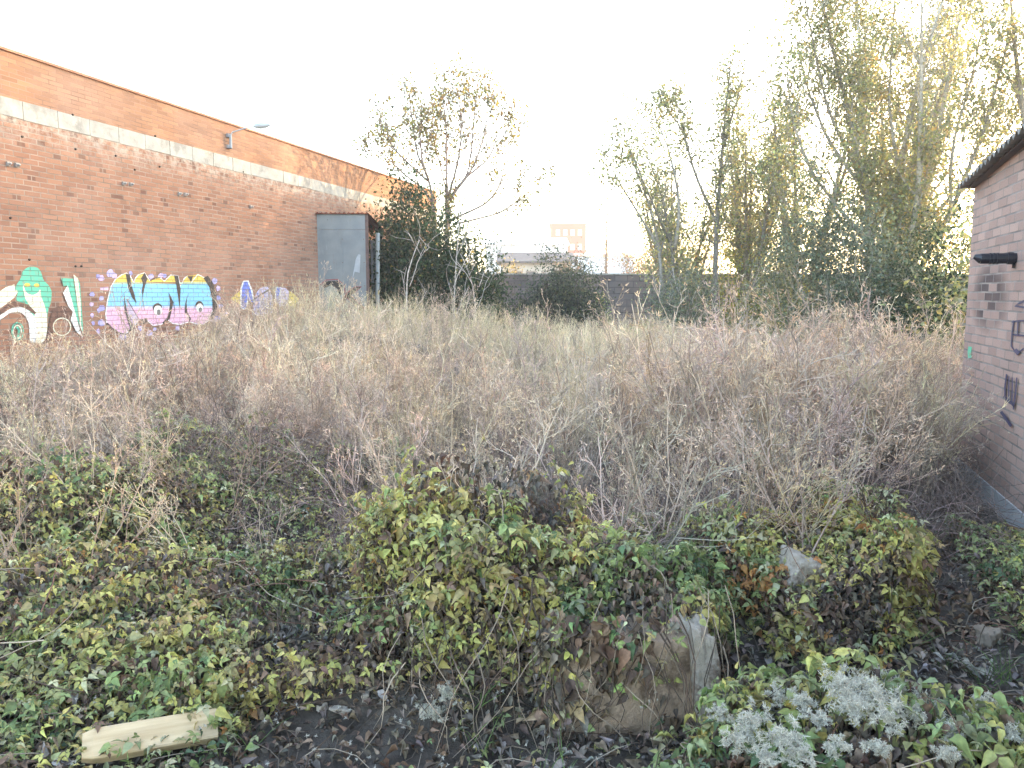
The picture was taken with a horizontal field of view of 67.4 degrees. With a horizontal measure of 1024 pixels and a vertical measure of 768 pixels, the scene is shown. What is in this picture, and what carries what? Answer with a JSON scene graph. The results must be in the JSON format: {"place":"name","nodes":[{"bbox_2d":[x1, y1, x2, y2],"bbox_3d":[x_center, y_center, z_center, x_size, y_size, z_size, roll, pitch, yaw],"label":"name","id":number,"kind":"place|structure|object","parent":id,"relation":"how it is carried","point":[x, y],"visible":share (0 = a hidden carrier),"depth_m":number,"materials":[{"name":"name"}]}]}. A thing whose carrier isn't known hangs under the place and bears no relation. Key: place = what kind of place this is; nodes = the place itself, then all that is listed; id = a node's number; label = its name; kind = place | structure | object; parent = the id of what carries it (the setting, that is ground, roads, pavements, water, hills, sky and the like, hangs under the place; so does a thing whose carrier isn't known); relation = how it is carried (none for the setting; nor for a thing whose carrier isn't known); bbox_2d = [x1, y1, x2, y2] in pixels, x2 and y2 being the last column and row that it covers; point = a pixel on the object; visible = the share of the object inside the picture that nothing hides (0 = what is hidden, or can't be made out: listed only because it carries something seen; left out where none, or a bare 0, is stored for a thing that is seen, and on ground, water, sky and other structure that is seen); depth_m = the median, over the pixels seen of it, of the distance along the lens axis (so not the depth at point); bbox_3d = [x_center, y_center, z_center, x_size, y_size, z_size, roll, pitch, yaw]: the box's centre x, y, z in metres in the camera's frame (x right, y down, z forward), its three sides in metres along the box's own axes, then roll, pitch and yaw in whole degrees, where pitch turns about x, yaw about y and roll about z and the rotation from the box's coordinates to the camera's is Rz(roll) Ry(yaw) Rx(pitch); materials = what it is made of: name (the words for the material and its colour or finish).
{"place":"outdoors","nodes":[
{"label":"outdoors","id":0,"kind":"place"},
{"bbox_2d":[0,336,1023,767],"bbox_3d":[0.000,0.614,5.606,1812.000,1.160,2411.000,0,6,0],"label":"ground","id":1,"kind":"structure","parent":0,"point":[318,736],"depth_m":3.04,"materials":[{"name":"soil"}]},
{"bbox_2d":[0,427,267,564],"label":"bramble mound","id":2,"kind":"object","parent":1,"relation":"on","point":[82,478],"visible":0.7,"depth_m":4.43,"materials":[{"name":"green plant"}]},
{"bbox_2d":[0,521,371,760],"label":"bramble mound","id":3,"kind":"object","parent":1,"relation":"on","point":[176,668],"visible":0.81,"depth_m":3.15,"materials":[{"name":"green plant"}]},
{"bbox_2d":[81,708,217,763],"bbox_3d":[-1.275,1.246,2.719,0.432,0.052,0.112,2,43,-28],"label":"wooden plank","id":4,"kind":"object","parent":3,"relation":"on","point":[175,726],"visible":0.91,"depth_m":2.69,"materials":[{"name":"brown wood"}]},
{"bbox_2d":[69,702,221,755],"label":"plank leaves","id":5,"kind":"object","parent":4,"relation":"on","point":[107,747],"visible":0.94,"depth_m":2.66,"materials":[{"name":"green plant"}]},
{"bbox_2d":[0,46,437,395],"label":"brick warehouse","id":6,"kind":"structure","parent":1,"relation":"on","point":[163,206],"depth_m":12.22,"materials":[{"name":"brick"}]},
{"bbox_2d":[226,122,270,148],"bbox_3d":[-4.861,-4.591,14.187,0.824,0.458,0.109,0,7,3],"label":"wall lamp","id":7,"kind":"object","parent":6,"relation":"attached to","point":[262,125],"visible":1,"depth_m":14.16,"materials":[{"name":"grey metal"}]},
{"bbox_2d":[114,406,418,529],"bbox_3d":[-1.809,0.631,5.618,2.516,0.881,1.885,0,6,0],"label":"bramble mound","id":8,"kind":"object","parent":1,"relation":"on","point":[203,433],"visible":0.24,"depth_m":5.51,"materials":[{"name":"green plant"}]},
{"bbox_2d":[70,390,152,462],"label":"straw stalk","id":9,"kind":"object","parent":8,"relation":"on","point":[102,424],"visible":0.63,"depth_m":5.47,"materials":[{"name":"beige plant"}]},
{"bbox_2d":[235,529,367,635],"bbox_3d":[-0.963,1.011,4.029,0.969,0.496,1.081,0,6,0],"label":"bramble mound","id":10,"kind":"object","parent":1,"relation":"on","point":[302,557],"visible":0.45,"depth_m":3.94,"materials":[{"name":"green plant"}]},
{"bbox_2d":[316,702,327,711],"bbox_3d":[-0.750,1.276,3.033,0.034,0.031,0.051,6,9,44],"label":"plaster bit","id":11,"kind":"object","parent":1,"relation":"on","point":[322,707],"visible":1,"depth_m":3.02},
{"bbox_2d":[329,705,350,714],"bbox_3d":[-0.676,1.282,3.014,0.092,0.034,0.037,0,6,0],"label":"plaster bit","id":12,"kind":"object","parent":1,"relation":"on","point":[342,709],"visible":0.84,"depth_m":3.00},
{"bbox_2d":[315,212,385,329],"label":"metal shed","id":13,"kind":"structure","parent":1,"relation":"on","point":[343,244],"depth_m":17.31,"materials":[{"name":"metal"}]},
{"bbox_2d":[361,691,369,703],"bbox_3d":[-0.582,1.246,3.059,0.035,0.041,0.050,0,7,-2],"label":"plaster bit","id":14,"kind":"object","parent":1,"relation":"on","point":[365,695],"visible":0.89,"depth_m":3.04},
{"bbox_2d":[355,147,482,338],"bbox_3d":[-2.692,-3.006,18.871,3.998,5.347,3.813,0,6,0],"label":"ivy bush","id":15,"kind":"object","parent":1,"relation":"on","point":[392,255],"visible":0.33,"depth_m":18.51,"materials":[{"name":"green plant"}]},
{"bbox_2d":[389,202,451,331],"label":"sapling","id":16,"kind":"object","parent":1,"relation":"on","point":[425,247],"visible":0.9,"depth_m":16.03,"materials":[{"name":"beige plant"}]},
{"bbox_2d":[426,368,458,469],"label":"straw stalk","id":17,"kind":"object","parent":1,"relation":"on","point":[451,417],"visible":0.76,"depth_m":4.30,"materials":[{"name":"beige plant"}]},
{"bbox_2d":[347,48,566,285],"bbox_3d":[-1.452,-4.784,20.135,5.663,8.355,4.043,0,6,0],"label":"autumn tree","id":18,"kind":"object","parent":1,"relation":"on","point":[420,127],"visible":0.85,"depth_m":20.14,"materials":[{"name":"green plant"}]},
{"bbox_2d":[385,183,528,359],"bbox_3d":[-1.218,-2.538,18.588,3.775,4.357,2.999,0,6,0],"label":"ivy bush","id":19,"kind":"object","parent":1,"relation":"on","point":[442,281],"visible":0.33,"depth_m":18.11,"materials":[{"name":"green plant"}]},
{"bbox_2d":[424,200,500,317],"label":"sapling","id":20,"kind":"object","parent":1,"relation":"on","point":[454,285],"visible":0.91,"depth_m":16.06,"materials":[{"name":"beige plant"}]},
{"bbox_2d":[25,426,918,767],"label":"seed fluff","id":21,"kind":"object","parent":1,"relation":"on","point":[277,646],"visible":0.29,"depth_m":2.98,"materials":[{"name":"white plant"}]},
{"bbox_2d":[305,434,639,722],"bbox_3d":[-0.125,0.787,3.382,1.550,1.086,1.181,0,6,0],"label":"bramble mound","id":22,"kind":"object","parent":1,"relation":"on","point":[420,545],"visible":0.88,"depth_m":3.15,"materials":[{"name":"green plant"}]},
{"bbox_2d":[446,372,510,470],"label":"straw stalk","id":23,"kind":"object","parent":1,"relation":"on","point":[486,430],"visible":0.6,"depth_m":4.53,"materials":[{"name":"beige plant"}]},
{"bbox_2d":[446,210,520,359],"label":"sapling","id":24,"kind":"object","parent":1,"relation":"on","point":[480,277],"visible":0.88,"depth_m":16.03,"materials":[{"name":"beige plant"}]},
{"bbox_2d":[480,253,525,272],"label":"scrub tree","id":25,"kind":"object","parent":1,"relation":"on","point":[513,268],"visible":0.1,"depth_m":39.15,"materials":[{"name":"green plant"}]},
{"bbox_2d":[0,258,1009,590],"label":"dry weeds","id":26,"kind":"object","parent":1,"relation":"on","point":[784,396],"visible":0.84,"depth_m":6.64,"materials":[{"name":"beige plant"}]},
{"bbox_2d":[0,451,1023,767],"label":"leaf litter","id":27,"kind":"object","parent":1,"relation":"on","point":[634,761],"visible":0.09,"depth_m":3.08,"materials":[{"name":"brown plant"}]},
{"bbox_2d":[0,316,1023,618],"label":"dead brush","id":28,"kind":"object","parent":1,"relation":"on","point":[944,490],"visible":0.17,"depth_m":5.38,"materials":[{"name":"beige plant"}]},
{"bbox_2d":[0,442,1023,767],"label":"creeping leaves","id":29,"kind":"object","parent":1,"relation":"on","point":[28,670],"visible":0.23,"depth_m":3.12,"materials":[{"name":"green plant"}]},
{"bbox_2d":[0,448,1023,767],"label":"twig litter","id":30,"kind":"object","parent":1,"relation":"on","point":[458,650],"visible":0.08,"depth_m":3.11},
{"bbox_2d":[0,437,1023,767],"bbox_3d":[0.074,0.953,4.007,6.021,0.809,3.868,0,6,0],"label":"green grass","id":31,"kind":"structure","parent":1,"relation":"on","point":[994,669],"depth_m":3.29,"materials":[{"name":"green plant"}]},
{"bbox_2d":[484,238,569,272],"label":"white warehouse","id":32,"kind":"structure","parent":1,"relation":"on","point":[524,245],"depth_m":103.64,"materials":[{"name":"white paint"}]},
{"bbox_2d":[511,303,548,337],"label":"dark shrub","id":33,"kind":"object","parent":1,"relation":"on","point":[525,312],"visible":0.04,"depth_m":22.54,"materials":[{"name":"green plant"}]},
{"bbox_2d":[497,252,576,272],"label":"stone house","id":34,"kind":"structure","parent":1,"relation":"on","point":[523,258],"depth_m":59.39,"materials":[{"name":"stone"}]},
{"bbox_2d":[346,520,743,757],"bbox_3d":[0.225,0.990,3.291,1.684,0.762,1.064,0,6,0],"label":"bramble mound","id":35,"kind":"object","parent":1,"relation":"on","point":[672,588],"visible":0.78,"depth_m":2.92,"materials":[{"name":"green plant"}]},
{"bbox_2d":[497,235,619,340],"bbox_3d":[1.220,-2.601,22.300,4.770,3.628,3.770,0,6,0],"label":"dark shrub","id":36,"kind":"object","parent":1,"relation":"on","point":[555,297],"visible":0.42,"depth_m":21.88,"materials":[{"name":"green plant"}]},
{"bbox_2d":[548,216,587,252],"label":"apartment block","id":37,"kind":"structure","parent":1,"relation":"on","point":[572,231],"depth_m":157.59,"materials":[{"name":"beige paint"}]},
{"bbox_2d":[541,254,595,272],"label":"scrub tree","id":38,"kind":"object","parent":1,"relation":"on","point":[566,266],"visible":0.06,"depth_m":35.45,"materials":[{"name":"green plant"}]},
{"bbox_2d":[579,280,616,337],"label":"sapling bush","id":39,"kind":"object","parent":1,"relation":"on","point":[601,300],"visible":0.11,"depth_m":22.77,"materials":[{"name":"green plant"}]},
{"bbox_2d":[572,253,633,272],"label":"metal hall","id":40,"kind":"structure","parent":1,"relation":"on","point":[598,260],"depth_m":93.96,"materials":[{"name":"white metal"}]},
{"bbox_2d":[600,208,613,272],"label":"dead tree","id":41,"kind":"object","parent":1,"relation":"on","point":[606,221],"visible":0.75,"depth_m":56.08,"materials":[{"name":"wood"}]},
{"bbox_2d":[555,609,695,737],"bbox_3d":[0.462,1.205,3.132,0.622,0.521,0.382,-1,7,-6],"label":"rubble block","id":42,"kind":"object","parent":1,"relation":"on","point":[632,718],"depth_m":2.96,"materials":[{"name":"stone"}]},
{"bbox_2d":[607,407,652,517],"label":"straw stalk","id":43,"kind":"object","parent":1,"relation":"on","point":[633,453],"visible":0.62,"depth_m":5.02,"materials":[{"name":"beige plant"}]},
{"bbox_2d":[607,239,654,272],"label":"scrub tree","id":44,"kind":"object","parent":1,"relation":"on","point":[626,266],"visible":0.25,"depth_m":37.39,"materials":[{"name":"green plant"}]},
{"bbox_2d":[582,81,718,328],"bbox_3d":[3.591,-4.345,20.392,3.201,7.590,4.169,6,9,44],"label":"leaning poplar","id":45,"kind":"object","parent":1,"relation":"on","point":[630,158],"visible":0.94,"depth_m":20.54,"materials":[{"name":"green plant"}]},
{"bbox_2d":[611,511,726,576],"bbox_3d":[1.006,0.979,4.411,1.167,0.539,0.938,0,6,0],"label":"bramble mound","id":46,"kind":"object","parent":1,"relation":"on","point":[652,538],"visible":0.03,"depth_m":4.39,"materials":[{"name":"green plant"}]},
{"bbox_2d":[623,149,730,273],"bbox_3d":[5.521,-4.715,26.637,4.241,6.978,3.406,5,8,35],"label":"poplar","id":47,"kind":"object","parent":1,"relation":"on","point":[652,246],"visible":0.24,"depth_m":26.41,"materials":[{"name":"green plant"}]},
{"bbox_2d":[621,255,739,346],"bbox_3d":[4.233,-1.757,19.418,3.334,2.928,2.788,0,6,0],"label":"willow bush","id":48,"kind":"object","parent":1,"relation":"on","point":[674,302],"visible":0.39,"depth_m":19.11,"materials":[{"name":"green plant"}]},
{"bbox_2d":[643,155,743,342],"bbox_3d":[5.397,-3.791,22.904,3.165,5.975,2.373,0,6,0],"label":"poplar","id":49,"kind":"object","parent":1,"relation":"on","point":[698,251],"visible":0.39,"depth_m":22.80,"materials":[{"name":"green plant"}]},
{"bbox_2d":[678,607,720,727],"bbox_3d":[0.745,1.143,3.024,0.116,0.493,0.211,-6,7,-7],"label":"plaster slab","id":50,"kind":"object","parent":1,"relation":"on","point":[705,651],"depth_m":2.94,"materials":[{"name":"grey concrete"}]},
{"bbox_2d":[644,12,772,331],"bbox_3d":[5.359,-5.393,20.848,4.046,9.439,1.928,-3,7,-26],"label":"slender poplar","id":51,"kind":"object","parent":1,"relation":"on","point":[726,107],"visible":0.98,"depth_m":20.79,"materials":[{"name":"green plant"}]},
{"bbox_2d":[456,273,968,346],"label":"block wall","id":52,"kind":"structure","parent":1,"relation":"on","point":[621,279],"depth_m":24.59,"materials":[{"name":"concrete"}]},
{"bbox_2d":[683,214,818,343],"bbox_3d":[7.292,-2.786,22.055,4.382,4.151,4.038,3,7,26],"label":"backlit bush","id":53,"kind":"object","parent":1,"relation":"on","point":[720,292],"visible":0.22,"depth_m":21.93,"materials":[{"name":"green plant"}]},
{"bbox_2d":[700,91,806,329],"bbox_3d":[6.997,-4.540,22.357,2.739,7.588,3.247,0,6,0],"label":"poplar","id":54,"kind":"object","parent":1,"relation":"on","point":[746,219],"visible":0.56,"depth_m":22.36,"materials":[{"name":"green plant"}]},
{"bbox_2d":[704,87,816,271],"bbox_3d":[8.304,-5.634,25.898,3.674,8.966,2.906,0,6,0],"label":"poplar","id":55,"kind":"object","parent":1,"relation":"on","point":[739,118],"visible":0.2,"depth_m":25.43,"materials":[{"name":"green plant"}]},
{"bbox_2d":[750,406,833,514],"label":"straw stalk","id":56,"kind":"object","parent":1,"relation":"on","point":[817,429],"visible":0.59,"depth_m":5.15,"materials":[{"name":"beige plant"}]},
{"bbox_2d":[712,153,894,342],"bbox_3d":[7.110,-2.882,18.568,4.278,5.105,4.120,0,6,0],"label":"willow bush","id":57,"kind":"object","parent":1,"relation":"on","point":[782,273],"visible":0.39,"depth_m":18.05,"materials":[{"name":"green plant"}]},
{"bbox_2d":[734,57,885,329],"bbox_3d":[8.492,-4.926,22.015,4.119,8.446,3.947,0,6,0],"label":"poplar","id":58,"kind":"object","parent":1,"relation":"on","point":[775,133],"visible":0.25,"depth_m":21.70,"materials":[{"name":"green plant"}]},
{"bbox_2d":[679,483,948,674],"bbox_3d":[1.549,0.860,3.916,1.271,0.765,1.181,-5,8,-36],"label":"bramble mound","id":59,"kind":"object","parent":1,"relation":"on","point":[888,567],"visible":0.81,"depth_m":3.58,"materials":[{"name":"green plant"}]},
{"bbox_2d":[776,545,824,588],"bbox_3d":[1.369,0.887,3.679,0.189,0.170,0.179,19,16,-24],"label":"plaster slab","id":60,"kind":"object","parent":59,"relation":"on","point":[805,565],"depth_m":3.61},
{"bbox_2d":[642,648,1023,767],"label":"bramble mound","id":61,"kind":"object","parent":1,"relation":"on","point":[835,717],"visible":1,"depth_m":2.28,"materials":[{"name":"green plant"}]},
{"bbox_2d":[755,470,945,560],"bbox_3d":[2.075,0.839,4.933,1.227,0.645,1.267,0,6,0],"label":"bramble mound","id":62,"kind":"object","parent":1,"relation":"on","point":[880,508],"visible":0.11,"depth_m":4.72,"materials":[{"name":"green plant"}]},
{"bbox_2d":[773,176,938,348],"bbox_3d":[7.960,-2.480,17.422,3.849,4.510,3.471,2,7,20],"label":"willow bush","id":63,"kind":"object","parent":1,"relation":"on","point":[865,275],"visible":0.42,"depth_m":17.10,"materials":[{"name":"green plant"}]},
{"bbox_2d":[746,0,1023,330],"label":"poplar","id":64,"kind":"object","parent":1,"relation":"on","point":[894,190],"visible":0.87,"depth_m":18.99,"materials":[{"name":"green plant"}]},
{"bbox_2d":[835,0,983,234],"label":"poplar","id":65,"kind":"object","parent":1,"relation":"on","point":[933,68],"visible":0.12,"depth_m":25.41,"materials":[{"name":"green plant"}]},
{"bbox_2d":[848,177,973,351],"bbox_3d":[9.182,-2.289,16.279,3.997,4.441,3.930,6,9,40],"label":"willow bush","id":66,"kind":"object","parent":1,"relation":"on","point":[933,287],"visible":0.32,"depth_m":16.22,"materials":[{"name":"green plant"}]},
{"bbox_2d":[850,494,1023,628],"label":"bramble mound","id":67,"kind":"object","parent":1,"relation":"on","point":[1016,537],"visible":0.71,"depth_m":4.34,"materials":[{"name":"green plant"}]},
{"bbox_2d":[854,118,1022,380],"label":"hedge bush","id":68,"kind":"object","parent":1,"relation":"on","point":[959,298],"visible":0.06,"depth_m":13.23,"materials":[{"name":"green plant"}]},
{"bbox_2d":[936,609,1023,708],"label":"bramble mound","id":69,"kind":"object","parent":1,"relation":"on","point":[964,640],"visible":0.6,"depth_m":3.41,"materials":[{"name":"green plant"}]},
{"bbox_2d":[973,624,1003,647],"bbox_3d":[2.237,1.185,3.608,0.121,0.088,0.103,-4,7,-28],"label":"stone","id":70,"kind":"object","parent":1,"relation":"on","point":[990,636],"visible":0.88,"depth_m":3.58,"materials":[{"name":"grey stone"}]},
{"bbox_2d":[955,124,1023,531],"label":"brick shed","id":71,"kind":"structure","parent":1,"relation":"on","point":[994,334],"depth_m":6.20,"materials":[{"name":"brown brick"}]},
{"bbox_2d":[966,0,1023,141],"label":"poplar","id":72,"kind":"object","parent":1,"relation":"on","point":[1019,91],"visible":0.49,"depth_m":18.53,"materials":[{"name":"green plant"}]},
{"bbox_2d":[0,0,1023,273],"label":"sky","id":73,"kind":"structure","parent":0,"point":[305,69],"materials":[{"name":"white"}]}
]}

